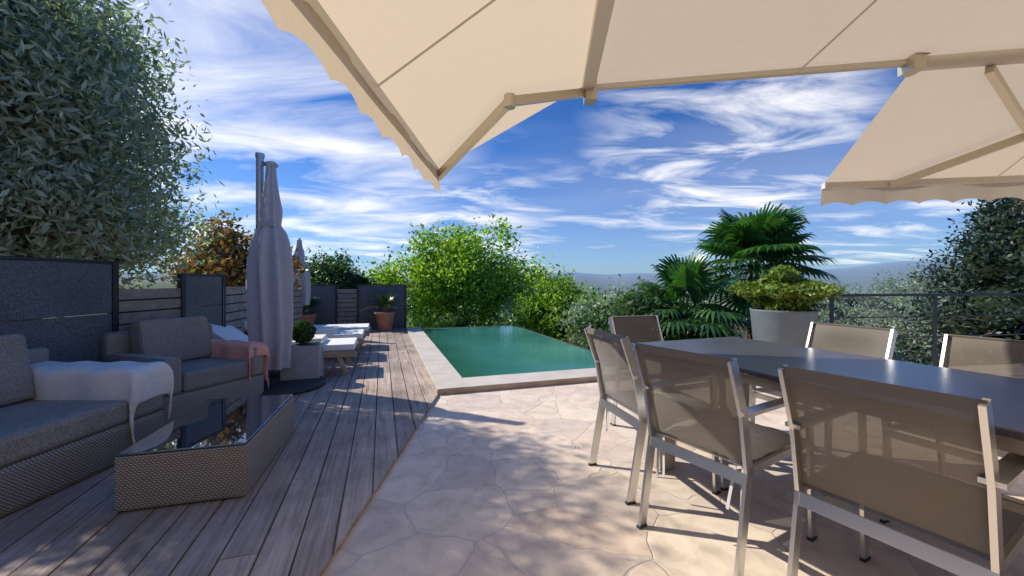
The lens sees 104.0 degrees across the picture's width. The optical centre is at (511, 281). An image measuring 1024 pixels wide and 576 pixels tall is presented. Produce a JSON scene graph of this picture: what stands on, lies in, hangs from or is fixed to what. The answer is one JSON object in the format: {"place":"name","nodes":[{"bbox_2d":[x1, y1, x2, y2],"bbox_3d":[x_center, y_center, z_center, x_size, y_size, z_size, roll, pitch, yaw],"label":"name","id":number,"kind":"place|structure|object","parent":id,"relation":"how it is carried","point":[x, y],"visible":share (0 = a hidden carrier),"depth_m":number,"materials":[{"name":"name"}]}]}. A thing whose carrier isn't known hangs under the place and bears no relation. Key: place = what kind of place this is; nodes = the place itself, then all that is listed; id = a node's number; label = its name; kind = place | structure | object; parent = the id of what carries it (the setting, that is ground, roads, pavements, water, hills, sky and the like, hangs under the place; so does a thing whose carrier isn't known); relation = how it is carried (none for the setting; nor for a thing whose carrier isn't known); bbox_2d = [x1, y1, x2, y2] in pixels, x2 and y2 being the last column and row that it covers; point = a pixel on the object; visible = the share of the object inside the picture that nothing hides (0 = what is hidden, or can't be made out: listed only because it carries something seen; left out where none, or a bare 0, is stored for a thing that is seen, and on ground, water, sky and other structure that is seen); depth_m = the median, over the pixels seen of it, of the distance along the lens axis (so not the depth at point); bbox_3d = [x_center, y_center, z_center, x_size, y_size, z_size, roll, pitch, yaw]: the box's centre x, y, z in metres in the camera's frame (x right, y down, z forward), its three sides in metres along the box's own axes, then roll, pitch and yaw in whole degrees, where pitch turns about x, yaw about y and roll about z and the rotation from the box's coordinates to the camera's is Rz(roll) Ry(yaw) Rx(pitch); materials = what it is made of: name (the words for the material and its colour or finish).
{"place":"outdoors","nodes":[
{"label":"outdoors","id":0,"kind":"place"},
{"bbox_2d":[42,259,960,320],"bbox_3d":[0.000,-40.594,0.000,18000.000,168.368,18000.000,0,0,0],"label":"hills","id":1,"kind":"structure","parent":0,"point":[863,276],"depth_m":1491.94,"materials":[{"name":"green plant"}]},
{"bbox_2d":[303,246,384,288],"bbox_3d":[-4.832,0.359,10.685,2.494,2.617,2.923,0,0,39],"label":"bush","id":2,"kind":"object","parent":1,"relation":"on","point":[325,271],"visible":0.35,"depth_m":10.35,"materials":[{"name":"green plant"}]},
{"bbox_2d":[389,288,452,327],"bbox_3d":[-6.004,2.172,17.955,6.885,4.899,6.918,0,0,24],"label":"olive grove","id":3,"kind":"object","parent":1,"relation":"on","point":[408,322],"visible":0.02,"depth_m":17.51,"materials":[{"name":"green plant"}]},
{"bbox_2d":[366,213,559,327],"bbox_3d":[-1.518,0.644,12.104,6.003,5.423,3.929,0,0,0],"label":"citrus tree","id":4,"kind":"object","parent":1,"relation":"on","point":[459,273],"visible":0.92,"depth_m":11.51,"materials":[{"name":"green plant"}]},
{"bbox_2d":[429,302,519,326],"bbox_3d":[-1.276,2.941,18.804,6.364,4.235,6.741,0,0,0],"label":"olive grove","id":5,"kind":"object","parent":1,"relation":"on","point":[487,319],"visible":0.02,"depth_m":18.20,"materials":[{"name":"green plant"}]},
{"bbox_2d":[406,325,596,394],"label":"pool","id":6,"kind":"structure","parent":1,"relation":"on","point":[456,360],"depth_m":5.75,"materials":[{"name":"liquid"}]},
{"bbox_2d":[502,308,531,329],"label":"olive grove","id":7,"kind":"object","parent":1,"relation":"on","point":[513,318],"visible":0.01,"depth_m":16.86,"materials":[{"name":"green plant"}]},
{"bbox_2d":[498,266,609,343],"bbox_3d":[1.322,1.346,10.806,3.504,3.615,2.750,0,0,0],"label":"bush","id":8,"kind":"object","parent":1,"relation":"on","point":[540,314],"visible":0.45,"depth_m":10.38,"materials":[{"name":"green plant"}]},
{"bbox_2d":[549,275,712,348],"bbox_3d":[2.599,1.495,9.132,3.540,3.313,3.140,0,0,0],"label":"bush","id":9,"kind":"object","parent":1,"relation":"on","point":[587,304],"visible":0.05,"depth_m":9.16,"materials":[{"name":"green plant"}]},
{"bbox_2d":[560,267,707,349],"bbox_3d":[2.229,1.139,6.915,2.714,2.772,2.321,0,0,0],"label":"bush","id":10,"kind":"object","parent":1,"relation":"on","point":[629,306],"visible":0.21,"depth_m":6.67,"materials":[{"name":"green plant"}]},
{"bbox_2d":[621,251,751,339],"bbox_3d":[3.082,0.811,6.887,2.296,2.696,2.293,0,0,0],"label":"fan palm","id":11,"kind":"object","parent":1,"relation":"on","point":[693,276],"visible":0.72,"depth_m":6.60,"materials":[{"name":"green plant"}]},
{"bbox_2d":[689,301,746,335],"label":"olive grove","id":12,"kind":"object","parent":1,"relation":"on","point":[718,310],"depth_m":10.69,"materials":[{"name":"green plant"}]},
{"bbox_2d":[688,202,844,338],"bbox_3d":[4.543,0.552,7.636,2.820,4.007,2.687,0,0,-35],"label":"tall fan palm","id":13,"kind":"object","parent":1,"relation":"on","point":[769,238],"visible":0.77,"depth_m":7.12,"materials":[{"name":"green plant"}]},
{"bbox_2d":[684,295,859,325],"bbox_3d":[7.595,2.268,13.292,6.425,4.462,6.519,0,0,-34],"label":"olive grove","id":14,"kind":"object","parent":1,"relation":"on","point":[727,306],"visible":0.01,"depth_m":12.68,"materials":[{"name":"green plant"}]},
{"bbox_2d":[699,303,930,364],"bbox_3d":[6.039,2.085,9.523,5.591,3.940,5.594,0,0,0],"label":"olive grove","id":15,"kind":"object","parent":1,"relation":"on","point":[824,319],"depth_m":8.38,"materials":[{"name":"green plant"}]},
{"bbox_2d":[731,296,961,365],"bbox_3d":[8.213,2.263,11.567,6.235,4.294,6.600,0,0,0],"label":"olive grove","id":16,"kind":"object","parent":1,"relation":"on","point":[869,322],"visible":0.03,"depth_m":10.36,"materials":[{"name":"green plant"}]},
{"bbox_2d":[817,278,943,360],"bbox_3d":[11.955,2.241,13.811,7.218,4.800,7.174,0,0,0],"label":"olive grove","id":17,"kind":"object","parent":1,"relation":"on","point":[883,306],"visible":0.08,"depth_m":13.53,"materials":[{"name":"green plant"}]},
{"bbox_2d":[827,275,944,315],"bbox_3d":[14.872,2.338,18.846,7.678,5.293,7.494,0,0,0],"label":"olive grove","id":18,"kind":"object","parent":1,"relation":"on","point":[880,293],"visible":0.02,"depth_m":17.76,"materials":[{"name":"green plant"}]},
{"bbox_2d":[866,258,953,311],"bbox_3d":[24.198,2.176,21.810,9.082,7.079,7.952,0,0,0],"label":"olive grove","id":19,"kind":"object","parent":1,"relation":"on","point":[915,286],"visible":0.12,"depth_m":22.71,"materials":[{"name":"green plant"}]},
{"bbox_2d":[868,320,956,366],"bbox_3d":[11.440,2.365,8.849,5.913,3.102,5.584,0,0,0],"label":"shrub","id":20,"kind":"object","parent":1,"relation":"on","point":[923,359],"visible":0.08,"depth_m":9.94,"materials":[{"name":"green plant"}]},
{"bbox_2d":[901,268,1023,361],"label":"shrub","id":21,"kind":"object","parent":1,"relation":"on","point":[987,305],"visible":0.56,"depth_m":8.82,"materials":[{"name":"green plant"}]},
{"bbox_2d":[902,222,1023,315],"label":"tree","id":22,"kind":"object","parent":1,"relation":"on","point":[981,265],"visible":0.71,"depth_m":9.05,"materials":[{"name":"green plant"}]},
{"bbox_2d":[947,197,1023,256],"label":"tree","id":23,"kind":"object","parent":1,"relation":"on","point":[1008,214],"visible":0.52,"depth_m":9.16,"materials":[{"name":"green plant"}]},
{"bbox_2d":[58,0,1010,276],"label":"sky","id":24,"kind":"structure","parent":0,"point":[626,181],"materials":[{"name":"blue"}]},
{"bbox_2d":[253,381,1023,575],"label":"terrace paving","id":25,"kind":"structure","parent":0,"point":[508,482],"depth_m":2.00,"materials":[{"name":"beige stone"}]},
{"bbox_2d":[0,74,228,321],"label":"olive tree","id":26,"kind":"object","parent":25,"relation":"on","point":[60,230],"visible":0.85,"depth_m":3.31,"materials":[{"name":"green plant"}]},
{"bbox_2d":[0,0,215,249],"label":"olive tree","id":27,"kind":"object","parent":26,"relation":"on","point":[60,99],"visible":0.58,"depth_m":3.29,"materials":[{"name":"green plant"}]},
{"bbox_2d":[0,0,211,152],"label":"olive tree","id":28,"kind":"object","parent":27,"relation":"on","point":[119,21],"visible":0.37,"depth_m":3.66,"materials":[{"name":"green plant"}]},
{"bbox_2d":[0,328,437,575],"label":"deck","id":29,"kind":"structure","parent":25,"relation":"on","point":[82,528],"depth_m":1.97,"materials":[{"name":"brown wood"}]},
{"bbox_2d":[0,333,163,517],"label":"sofa","id":30,"kind":"object","parent":29,"relation":"on","point":[48,447],"visible":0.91,"depth_m":2.26,"materials":[{"name":"fabric"}]},
{"bbox_2d":[30,361,173,444],"bbox_3d":[-2.795,0.804,2.660,0.847,0.516,0.312,0,0,0],"label":"throw blanket","id":31,"kind":"object","parent":30,"relation":"on","point":[133,384],"visible":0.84,"depth_m":2.52,"materials":[{"name":"white fabric"}]},
{"bbox_2d":[101,316,263,425],"bbox_3d":[-2.930,0.726,3.600,0.860,0.787,0.860,0,0,19],"label":"armchair","id":32,"kind":"object","parent":29,"relation":"on","point":[181,347],"visible":0.69,"depth_m":3.46,"materials":[{"name":"fabric"}]},
{"bbox_2d":[209,339,268,389],"bbox_3d":[-2.780,0.814,3.929,0.825,0.477,0.203,0,0,19],"label":"throw blanket","id":33,"kind":"object","parent":32,"relation":"on","point":[234,349],"visible":0.52,"depth_m":3.81,"materials":[{"name":"pink fabric"}]},
{"bbox_2d":[0,255,405,361],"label":"fence","id":34,"kind":"object","parent":29,"relation":"on","point":[33,288],"visible":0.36,"depth_m":3.33,"materials":[{"name":"grey wood"}]},
{"bbox_2d":[115,394,293,511],"bbox_3d":[-1.770,0.980,2.455,0.560,0.289,0.950,0,0,-15],"label":"coffee table","id":35,"kind":"object","parent":29,"relation":"on","point":[210,449],"visible":1,"depth_m":2.06,"materials":[{"name":"wicker"}]},
{"bbox_2d":[151,208,307,306],"bbox_3d":[-4.412,0.019,6.402,2.133,2.352,1.965,0,0,25],"label":"photinia shrub","id":36,"kind":"object","parent":29,"relation":"on","point":[231,255],"visible":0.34,"depth_m":5.90,"materials":[{"name":"orange plant"}]},
{"bbox_2d":[211,324,358,373],"bbox_3d":[-2.895,0.715,4.800,1.950,0.771,0.690,0,0,-18],"label":"lounger","id":37,"kind":"object","parent":29,"relation":"on","point":[338,348],"visible":0.31,"depth_m":4.75,"materials":[{"name":"white fabric"}]},
{"bbox_2d":[246,152,325,395],"bbox_3d":[-2.462,-0.113,4.239,0.877,2.475,0.862,0,0,28],"label":"parasol","id":38,"kind":"object","parent":29,"relation":"on","point":[269,287],"visible":0.89,"depth_m":4.07,"materials":[{"name":"fabric"}]},
{"bbox_2d":[280,320,323,380],"bbox_3d":[-2.360,0.777,4.520,0.380,0.694,0.380,0,0,-18],"label":"potted plant","id":39,"kind":"object","parent":29,"relation":"on","point":[307,360],"visible":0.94,"depth_m":4.38,"materials":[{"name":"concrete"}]},
{"bbox_2d":[293,238,310,304],"bbox_3d":[-4.250,0.127,8.000,0.500,1.994,0.500,0,0,0],"label":"parasol","id":40,"kind":"object","parent":29,"relation":"on","point":[306,288],"visible":0.52,"depth_m":7.95,"materials":[{"name":"fabric"}]},
{"bbox_2d":[241,321,365,358],"bbox_3d":[-3.147,0.715,5.738,1.950,0.771,0.690,0,0,-18],"label":"lounger","id":41,"kind":"object","parent":29,"relation":"on","point":[336,332],"visible":0.15,"depth_m":5.71,"materials":[{"name":"white fabric"}]},
{"bbox_2d":[302,296,323,324],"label":"potted plant","id":42,"kind":"object","parent":29,"relation":"on","point":[311,318],"visible":0.48,"depth_m":8.67,"materials":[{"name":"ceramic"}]},
{"bbox_2d":[314,323,370,347],"bbox_3d":[-3.377,0.715,6.609,1.950,0.771,0.690,0,0,-18],"label":"lounger","id":43,"kind":"object","parent":29,"relation":"on","point":[366,327],"visible":0.23,"depth_m":6.67,"materials":[{"name":"white fabric"}]},
{"bbox_2d":[358,292,407,330],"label":"potted plant","id":44,"kind":"object","parent":29,"relation":"on","point":[385,319],"visible":1,"depth_m":9.05,"materials":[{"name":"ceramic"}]},
{"bbox_2d":[608,315,663,425],"bbox_3d":[1.118,0.718,3.030,0.498,0.871,0.665,0,0,-21],"label":"chair","id":45,"kind":"object","parent":25,"relation":"on","point":[640,328],"visible":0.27,"depth_m":3.31,"materials":[{"name":"beige fabric"}]},
{"bbox_2d":[584,327,729,504],"bbox_3d":[0.829,0.718,2.357,0.665,0.871,0.498,0,0,-14],"label":"chair","id":46,"kind":"object","parent":25,"relation":"on","point":[618,377],"visible":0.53,"depth_m":2.21,"materials":[{"name":"beige fabric"}]},
{"bbox_2d":[633,342,817,575],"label":"chair","id":47,"kind":"object","parent":25,"relation":"on","point":[696,400],"visible":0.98,"depth_m":1.65,"materials":[{"name":"beige fabric"}]},
{"bbox_2d":[727,264,845,346],"bbox_3d":[3.427,0.464,5.024,1.022,1.372,1.230,0,0,-26],"label":"potted plant","id":48,"kind":"object","parent":25,"relation":"on","point":[783,298],"visible":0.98,"depth_m":4.82,"materials":[{"name":"green plant"}]},
{"bbox_2d":[749,322,897,495],"bbox_3d":[1.907,0.718,2.484,0.665,0.871,0.498,0,0,-21],"label":"chair","id":49,"kind":"object","parent":25,"relation":"on","point":[868,341],"visible":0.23,"depth_m":2.57,"materials":[{"name":"beige fabric"}]},
{"bbox_2d":[631,336,1023,470],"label":"dining table","id":50,"kind":"object","parent":25,"relation":"on","point":[760,363],"visible":0.47,"depth_m":1.80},
{"bbox_2d":[777,364,1023,575],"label":"chair","id":51,"kind":"object","parent":25,"relation":"on","point":[925,462],"visible":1,"depth_m":1.13,"materials":[{"name":"beige fabric"}]},
{"bbox_2d":[829,293,1023,365],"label":"railing","id":52,"kind":"object","parent":25,"relation":"on","point":[832,317],"visible":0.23,"depth_m":5.17,"materials":[{"name":"grey metal"}]},
{"bbox_2d":[879,334,1023,523],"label":"chair","id":53,"kind":"object","parent":25,"relation":"on","point":[996,356],"visible":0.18,"depth_m":2.02,"materials":[{"name":"beige fabric"}]},
{"bbox_3d":[3.000,-0.550,-2.750,12.000,3.400,0.300,0,0,0],"label":"house wall","id":54,"kind":"object","parent":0,"visible":0},
{"bbox_2d":[261,0,1023,205],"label":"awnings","id":55,"kind":"object","parent":54,"relation":"attached to","point":[439,89],"visible":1,"depth_m":2.14,"materials":[{"name":"fabric"}]}
]}

